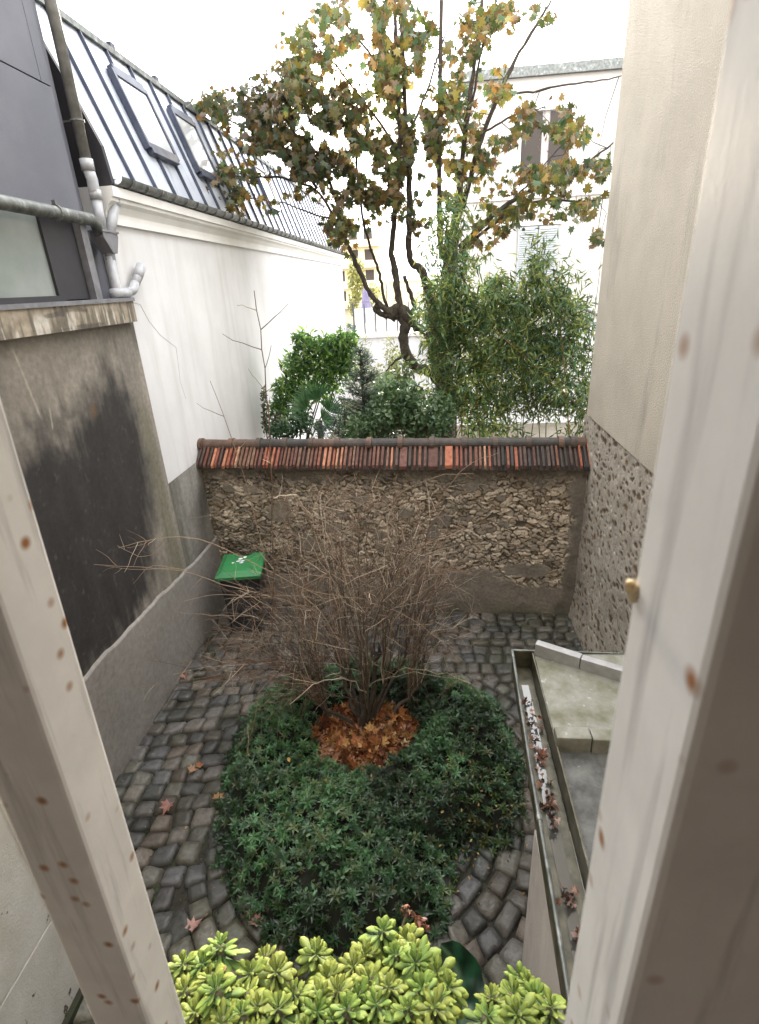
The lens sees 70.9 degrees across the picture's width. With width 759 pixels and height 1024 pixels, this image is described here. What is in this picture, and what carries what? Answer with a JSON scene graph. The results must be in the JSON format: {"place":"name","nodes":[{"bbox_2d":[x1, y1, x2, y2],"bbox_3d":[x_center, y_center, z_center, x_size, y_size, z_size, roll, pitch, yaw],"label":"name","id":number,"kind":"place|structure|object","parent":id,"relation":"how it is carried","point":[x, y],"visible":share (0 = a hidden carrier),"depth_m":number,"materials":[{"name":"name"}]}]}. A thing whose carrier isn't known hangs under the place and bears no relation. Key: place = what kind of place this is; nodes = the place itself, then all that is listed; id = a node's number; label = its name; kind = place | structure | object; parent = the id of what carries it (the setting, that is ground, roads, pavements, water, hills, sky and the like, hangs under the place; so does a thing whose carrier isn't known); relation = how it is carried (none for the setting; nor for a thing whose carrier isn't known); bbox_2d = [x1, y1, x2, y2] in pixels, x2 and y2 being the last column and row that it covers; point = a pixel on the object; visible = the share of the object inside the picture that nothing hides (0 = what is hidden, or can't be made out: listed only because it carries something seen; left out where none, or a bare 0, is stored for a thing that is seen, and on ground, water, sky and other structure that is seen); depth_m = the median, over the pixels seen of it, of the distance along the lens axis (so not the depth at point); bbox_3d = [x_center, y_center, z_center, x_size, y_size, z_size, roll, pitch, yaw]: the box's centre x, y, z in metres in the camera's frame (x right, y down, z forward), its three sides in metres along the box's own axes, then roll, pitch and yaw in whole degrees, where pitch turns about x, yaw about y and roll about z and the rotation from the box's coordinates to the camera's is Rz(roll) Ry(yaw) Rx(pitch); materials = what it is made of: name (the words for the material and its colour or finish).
{"place":"outdoors","nodes":[
{"label":"outdoors","id":0,"kind":"place"},
{"bbox_2d":[34,0,350,566],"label":"white house","id":1,"kind":"structure","parent":0,"point":[199,252],"depth_m":7.09,"materials":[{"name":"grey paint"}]},
{"bbox_2d":[187,764,197,772],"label":"fallen leaf","id":2,"kind":"object","parent":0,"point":[191,768],"visible":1,"depth_m":5.17,"materials":[{"name":"orange plant"}]},
{"bbox_2d":[73,601,582,1023],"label":"cobblestone paving","id":3,"kind":"structure","parent":0,"point":[176,938],"depth_m":4.97,"materials":[{"name":"stone"}]},
{"bbox_2d":[160,799,172,815],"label":"fallen leaf","id":4,"kind":"object","parent":3,"relation":"on","point":[166,805],"visible":1,"depth_m":4.80,"materials":[{"name":"plant"}]},
{"bbox_2d":[185,916,202,931],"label":"fallen leaf","id":5,"kind":"object","parent":3,"relation":"on","point":[193,923],"visible":1,"depth_m":3.89,"materials":[{"name":"plant"}]},
{"bbox_2d":[196,761,203,767],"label":"fallen leaf","id":6,"kind":"object","parent":3,"relation":"on","point":[199,765],"visible":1,"depth_m":5.20,"materials":[{"name":"orange plant"}]},
{"bbox_2d":[212,792,224,801],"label":"fallen leaf","id":7,"kind":"object","parent":3,"relation":"on","point":[217,795],"visible":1,"depth_m":4.87,"materials":[{"name":"orange plant"}]},
{"bbox_2d":[215,552,273,631],"bbox_3d":[-1.802,1.105,7.247,0.580,1.039,0.640,-4,23,-1],"label":"wheelie bin","id":8,"kind":"object","parent":3,"relation":"on","point":[231,564],"visible":0.81,"depth_m":7.00,"materials":[{"name":"plastic"}]},
{"bbox_2d":[248,912,262,926],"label":"fallen leaf","id":9,"kind":"object","parent":3,"relation":"on","point":[252,920],"visible":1,"depth_m":3.90,"materials":[{"name":"brown plant"}]},
{"bbox_2d":[132,604,554,979],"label":"joint weeds","id":10,"kind":"object","parent":3,"relation":"on","point":[180,899],"visible":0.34,"depth_m":4.81,"materials":[{"name":"green plant"}]},
{"bbox_2d":[122,615,569,976],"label":"leaf crumbs","id":11,"kind":"object","parent":3,"relation":"on","point":[227,765],"visible":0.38,"depth_m":4.79,"materials":[{"name":"brown plant"}]},
{"bbox_2d":[57,0,628,291],"label":"sky","id":12,"kind":"structure","parent":0,"point":[192,46],"materials":[{"name":"white"}]},
{"bbox_2d":[340,228,387,328],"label":"balconied block","id":13,"kind":"structure","parent":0,"point":[364,254],"depth_m":50.12,"materials":[{"name":"white paint"}]},
{"bbox_2d":[350,250,357,260],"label":"window pane","id":14,"kind":"structure","parent":13,"relation":"in","point":[355,252],"depth_m":49.84,"materials":[{"name":"grey glass"}]},
{"bbox_2d":[363,228,371,238],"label":"window pane","id":15,"kind":"structure","parent":13,"relation":"in","point":[370,236],"depth_m":49.13,"materials":[{"name":"grey glass"}]},
{"bbox_2d":[364,249,372,259],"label":"window pane","id":16,"kind":"structure","parent":13,"relation":"in","point":[368,256],"depth_m":49.80,"materials":[{"name":"grey glass"}]},
{"bbox_2d":[365,270,373,279],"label":"window pane","id":17,"kind":"structure","parent":13,"relation":"in","point":[369,273],"depth_m":50.47,"materials":[{"name":"grey glass"}]},
{"bbox_2d":[225,667,517,960],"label":"bed soil","id":18,"kind":"structure","parent":0,"point":[306,877],"depth_m":4.30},
{"bbox_2d":[94,291,506,750],"bbox_3d":[-0.680,0.317,4.811,3.622,4.295,2.284,-1,23,5],"label":"bare shrub","id":19,"kind":"object","parent":18,"relation":"on","point":[363,710],"visible":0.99,"depth_m":4.99,"materials":[{"name":"brown plant"}]},
{"bbox_2d":[182,655,530,973],"bbox_3d":[-0.048,2.337,4.878,3.222,0.710,3.262,-1,23,5],"label":"ground cover","id":20,"kind":"object","parent":18,"relation":"on","point":[358,880],"visible":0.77,"depth_m":4.36,"materials":[{"name":"green plant"}]},
{"bbox_2d":[310,696,420,777],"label":"leaf litter","id":21,"kind":"object","parent":18,"relation":"on","point":[372,742],"visible":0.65,"depth_m":5.30,"materials":[{"name":"orange plant"}]},
{"bbox_2d":[319,743,338,755],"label":"fallen leaf","id":22,"kind":"object","parent":21,"relation":"on","point":[328,748],"visible":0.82,"depth_m":5.19,"materials":[{"name":"brown plant"}]},
{"bbox_2d":[400,738,409,746],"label":"fallen leaf","id":23,"kind":"object","parent":21,"relation":"on","point":[402,742],"visible":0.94,"depth_m":5.21,"materials":[{"name":"orange plant"}]},
{"bbox_2d":[386,263,440,305],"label":"distant house","id":24,"kind":"structure","parent":0,"point":[411,274],"depth_m":55.56,"materials":[{"name":"paint"}]},
{"bbox_2d":[329,292,583,438],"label":"ground","id":25,"kind":"structure","parent":0,"point":[550,429],"depth_m":16.25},
{"bbox_2d":[0,799,83,1023],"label":"wall","id":26,"kind":"structure","parent":25,"relation":"on","point":[39,984],"depth_m":3.10,"materials":[{"name":"beige paint"}]},
{"bbox_2d":[0,0,225,783],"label":"studio building","id":27,"kind":"structure","parent":25,"relation":"on","point":[75,401],"depth_m":4.76,"materials":[{"name":"paint"}]},
{"bbox_2d":[0,216,66,304],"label":"window frame","id":28,"kind":"structure","parent":27,"relation":"in","point":[60,296],"depth_m":4.40,"materials":[{"name":"grey metal"}]},
{"bbox_2d":[260,385,282,438],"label":"ivy","id":29,"kind":"object","parent":25,"relation":"on","point":[265,422],"visible":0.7,"depth_m":9.25,"materials":[{"name":"green plant"}]},
{"bbox_2d":[265,409,320,438],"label":"box shrub","id":30,"kind":"object","parent":25,"relation":"on","point":[287,429],"visible":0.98,"depth_m":8.02,"materials":[{"name":"green plant"}]},
{"bbox_2d":[266,322,360,438],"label":"bush","id":31,"kind":"object","parent":25,"relation":"on","point":[333,358],"visible":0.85,"depth_m":9.30,"materials":[{"name":"green plant"}]},
{"bbox_2d":[285,376,347,438],"bbox_3d":[-0.986,-0.810,9.111,1.094,3.008,0.198,-1,23,5],"label":"fan palm","id":32,"kind":"object","parent":25,"relation":"on","point":[313,393],"visible":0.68,"depth_m":8.67,"materials":[{"name":"green plant"}]},
{"bbox_2d":[304,400,348,438],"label":"blue green shrub","id":33,"kind":"object","parent":25,"relation":"on","point":[323,429],"visible":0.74,"depth_m":8.26,"materials":[{"name":"green plant"}]},
{"bbox_2d":[316,344,408,438],"bbox_3d":[-0.261,-0.993,8.792,1.430,3.524,1.472,-16,27,-28],"label":"conifer","id":34,"kind":"object","parent":25,"relation":"on","point":[364,379],"visible":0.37,"depth_m":8.28,"materials":[{"name":"green plant"}]},
{"bbox_2d":[346,257,382,316],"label":"terrace hedge","id":35,"kind":"object","parent":25,"relation":"on","point":[352,285],"visible":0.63,"depth_m":23.93,"materials":[{"name":"plant"}]},
{"bbox_2d":[337,354,419,437],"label":"holly shrub","id":36,"kind":"object","parent":25,"relation":"on","point":[404,373],"visible":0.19,"depth_m":9.06,"materials":[{"name":"green plant"}]},
{"bbox_2d":[357,332,399,369],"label":"feathery bamboo","id":37,"kind":"object","parent":25,"relation":"on","point":[390,343],"visible":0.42,"depth_m":16.37,"materials":[{"name":"green plant"}]},
{"bbox_2d":[344,345,415,436],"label":"yellow green shrub","id":38,"kind":"object","parent":25,"relation":"on","point":[392,357],"visible":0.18,"depth_m":13.62,"materials":[{"name":"green plant"}]},
{"bbox_2d":[345,300,427,399],"bbox_3d":[2.628,-7.951,24.478,7.200,3.700,8.500,-1,23,5],"label":"fence","id":39,"kind":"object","parent":25,"relation":"on","point":[372,327],"depth_m":20.65,"materials":[{"name":"paint"}]},
{"bbox_2d":[361,288,371,333],"bbox_3d":[-0.516,-7.970,20.989,0.591,1.850,0.582,-1,23,5],"label":"parasol","id":40,"kind":"object","parent":39,"relation":"on","point":[365,298],"visible":0.24,"depth_m":20.73,"materials":[{"name":"purple fabric"}]},
{"bbox_2d":[196,436,590,616],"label":"garden wall","id":41,"kind":"structure","parent":25,"relation":"on","point":[531,490],"depth_m":7.00,"materials":[{"name":"stone"}]},
{"bbox_2d":[340,372,456,438],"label":"laurel shrub","id":42,"kind":"object","parent":25,"relation":"on","point":[406,413],"visible":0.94,"depth_m":7.62,"materials":[{"name":"green plant"}]},
{"bbox_2d":[186,0,621,437],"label":"maple tree","id":43,"kind":"object","parent":25,"relation":"on","point":[271,122],"visible":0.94,"depth_m":7.84,"materials":[{"name":"green plant"}]},
{"bbox_2d":[398,236,468,431],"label":"bamboo","id":44,"kind":"object","parent":25,"relation":"on","point":[423,300],"visible":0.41,"depth_m":7.89,"materials":[{"name":"green plant"}]},
{"bbox_2d":[408,197,482,437],"bbox_3d":[1.003,-1.775,8.142,1.133,5.349,1.146,-1,23,5],"label":"bamboo","id":45,"kind":"object","parent":25,"relation":"on","point":[444,318],"visible":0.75,"depth_m":7.51,"materials":[{"name":"green plant"}]},
{"bbox_2d":[416,183,497,437],"bbox_3d":[1.178,-1.822,8.039,1.045,5.498,1.071,15,29,37],"label":"bamboo","id":46,"kind":"object","parent":25,"relation":"on","point":[455,385],"visible":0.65,"depth_m":7.47,"materials":[{"name":"green plant"}]},
{"bbox_2d":[422,217,496,437],"bbox_3d":[1.202,-1.685,8.227,1.083,5.097,1.114,7,25,21],"label":"bamboo","id":47,"kind":"object","parent":25,"relation":"on","point":[439,298],"visible":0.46,"depth_m":7.67,"materials":[{"name":"green plant"}]},
{"bbox_2d":[426,288,493,437],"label":"bamboo","id":48,"kind":"object","parent":25,"relation":"on","point":[469,401],"visible":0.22,"depth_m":8.33,"materials":[{"name":"green plant"}]},
{"bbox_2d":[434,250,502,436],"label":"bamboo","id":49,"kind":"object","parent":25,"relation":"on","point":[478,274],"visible":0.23,"depth_m":7.95,"materials":[{"name":"green plant"}]},
{"bbox_2d":[447,277,521,437],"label":"bamboo","id":50,"kind":"object","parent":25,"relation":"on","point":[475,331],"visible":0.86,"depth_m":7.84,"materials":[{"name":"green plant"}]},
{"bbox_2d":[454,253,517,427],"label":"bamboo","id":51,"kind":"object","parent":25,"relation":"on","point":[486,280],"visible":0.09,"depth_m":8.38,"materials":[{"name":"green plant"}]},
{"bbox_2d":[387,368,591,424],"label":"pale garden wall","id":52,"kind":"structure","parent":25,"relation":"on","point":[418,378],"depth_m":16.77,"materials":[{"name":"paint"}]},
{"bbox_2d":[464,265,545,437],"bbox_3d":[1.939,-1.567,8.659,1.282,4.468,1.320,-8,24,-11],"label":"bamboo","id":53,"kind":"object","parent":25,"relation":"on","point":[501,304],"visible":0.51,"depth_m":8.13,"materials":[{"name":"green plant"}]},
{"bbox_2d":[487,295,539,436],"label":"bamboo","id":54,"kind":"object","parent":25,"relation":"on","point":[511,320],"visible":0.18,"depth_m":8.59,"materials":[{"name":"green plant"}]},
{"bbox_2d":[492,274,541,423],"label":"bamboo","id":55,"kind":"object","parent":25,"relation":"on","point":[521,278],"visible":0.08,"depth_m":8.57,"materials":[{"name":"green plant"}]},
{"bbox_2d":[496,228,571,437],"bbox_3d":[2.268,-1.607,8.191,1.103,4.878,1.130,-1,23,5],"label":"bamboo","id":56,"kind":"object","parent":25,"relation":"on","point":[538,269],"visible":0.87,"depth_m":7.54,"materials":[{"name":"green plant"}]},
{"bbox_2d":[498,258,581,436],"bbox_3d":[2.418,-1.545,8.486,1.461,4.519,1.068,19,32,41],"label":"bamboo","id":57,"kind":"object","parent":25,"relation":"on","point":[542,357],"visible":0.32,"depth_m":8.05,"materials":[{"name":"green plant"}]},
{"bbox_2d":[496,315,588,412],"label":"bamboo","id":58,"kind":"object","parent":25,"relation":"on","point":[538,376],"visible":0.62,"depth_m":7.61,"materials":[{"name":"green plant"}]},
{"bbox_2d":[510,280,581,436],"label":"bamboo","id":59,"kind":"object","parent":25,"relation":"on","point":[545,401],"visible":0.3,"depth_m":8.07,"materials":[{"name":"green plant"}]},
{"bbox_2d":[516,248,588,435],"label":"bamboo","id":60,"kind":"object","parent":25,"relation":"on","point":[569,256],"visible":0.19,"depth_m":7.95,"materials":[{"name":"green plant"}]},
{"bbox_2d":[528,274,581,435],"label":"bamboo","id":61,"kind":"object","parent":25,"relation":"on","point":[554,419],"visible":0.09,"depth_m":8.76,"materials":[{"name":"green plant"}]},
{"bbox_2d":[536,264,595,436],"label":"bamboo","id":62,"kind":"object","parent":25,"relation":"on","point":[570,327],"visible":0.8,"depth_m":7.64,"materials":[{"name":"green plant"}]},
{"bbox_2d":[511,640,624,1023],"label":"lean to shed","id":63,"kind":"object","parent":25,"relation":"on","point":[576,692],"visible":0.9,"depth_m":2.53,"materials":[{"name":"metal"}]},
{"bbox_2d":[522,697,580,940],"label":"gutter leaves","id":64,"kind":"object","parent":63,"relation":"on","point":[541,756],"visible":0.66,"depth_m":2.44,"materials":[{"name":"brown plant"}]},
{"bbox_2d":[560,290,597,436],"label":"bamboo","id":65,"kind":"object","parent":25,"relation":"on","point":[584,302],"visible":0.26,"depth_m":8.32,"materials":[{"name":"green plant"}]},
{"bbox_2d":[568,297,596,428],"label":"bamboo","id":66,"kind":"object","parent":25,"relation":"on","point":[586,347],"visible":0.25,"depth_m":7.80,"materials":[{"name":"green plant"}]},
{"bbox_2d":[569,257,601,436],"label":"bamboo","id":67,"kind":"object","parent":25,"relation":"on","point":[586,325],"visible":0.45,"depth_m":7.62,"materials":[{"name":"green plant"}]},
{"bbox_2d":[568,0,731,652],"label":"rendered building","id":68,"kind":"structure","parent":25,"relation":"on","point":[673,57],"depth_m":4.75,"materials":[{"name":"beige paint"}]},
{"bbox_2d":[440,940,484,1023],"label":"broad leaf plant","id":69,"kind":"object","parent":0,"point":[466,968],"visible":0.45,"depth_m":0.73,"materials":[{"name":"green plant"}]},
{"bbox_2d":[446,57,622,364],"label":"white apartment house","id":70,"kind":"structure","parent":0,"point":[591,101],"depth_m":16.62,"materials":[{"name":"paint"}]},
{"bbox_2d":[520,112,542,181],"bbox_3d":[4.685,-11.265,16.535,0.620,1.840,0.040,-1,23,5],"label":"window pane","id":71,"kind":"structure","parent":70,"relation":"in","point":[532,145],"depth_m":16.51,"materials":[{"name":"grey glass"}]},
{"bbox_2d":[547,109,571,169],"bbox_3d":[5.532,-11.276,16.454,0.620,1.840,0.040,-1,23,5],"label":"window pane","id":72,"kind":"structure","parent":70,"relation":"in","point":[552,148],"depth_m":16.46,"materials":[{"name":"grey glass"}]},
{"bbox_2d":[549,294,596,367],"bbox_3d":[4.866,-4.559,13.467,1.447,1.855,0.120,-1,23,5],"label":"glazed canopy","id":73,"kind":"object","parent":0,"point":[591,338],"visible":0.06,"depth_m":13.52,"materials":[{"name":"white glass"}]},
{"bbox_3d":[-0.181,0.383,-1.950,12.000,9.550,4.100,-1,23,5],"label":"own house","id":74,"kind":"object","parent":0,"visible":0},
{"bbox_2d":[0,0,758,1023],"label":"window frame","id":75,"kind":"structure","parent":74,"relation":"attached to","point":[670,924],"depth_m":0.11,"materials":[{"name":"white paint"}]},
{"bbox_3d":[0.064,0.811,0.565,1.000,0.180,0.180,-1,23,5],"label":"window planter","id":76,"kind":"object","parent":75,"relation":"attached to","visible":0},
{"bbox_2d":[168,931,250,1023],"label":"succulent","id":77,"kind":"object","parent":76,"relation":"in","point":[205,980],"visible":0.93,"depth_m":0.58,"materials":[{"name":"green plant"}]},
{"bbox_2d":[228,943,323,1023],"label":"succulent","id":78,"kind":"object","parent":76,"relation":"in","point":[270,996],"visible":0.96,"depth_m":0.56,"materials":[{"name":"green plant"}]},
{"bbox_2d":[295,936,367,1023],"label":"succulent","id":79,"kind":"object","parent":76,"relation":"in","point":[334,1003],"visible":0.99,"depth_m":0.56,"materials":[{"name":"green plant"}]},
{"bbox_2d":[338,915,429,1023],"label":"succulent","id":80,"kind":"object","parent":76,"relation":"in","point":[378,987],"visible":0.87,"depth_m":0.61,"materials":[{"name":"green plant"}]},
{"bbox_2d":[393,904,429,966],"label":"dry flower stalk","id":81,"kind":"object","parent":76,"relation":"in","point":[421,924],"visible":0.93,"depth_m":0.73,"materials":[{"name":"brown plant"}]},
{"bbox_2d":[378,932,468,1023],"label":"succulent","id":82,"kind":"object","parent":76,"relation":"in","point":[434,993],"visible":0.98,"depth_m":0.56,"materials":[{"name":"green plant"}]},
{"bbox_2d":[462,960,566,1023],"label":"succulent","id":83,"kind":"object","parent":76,"relation":"in","point":[521,1000],"visible":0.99,"depth_m":0.56,"materials":[{"name":"green plant"}]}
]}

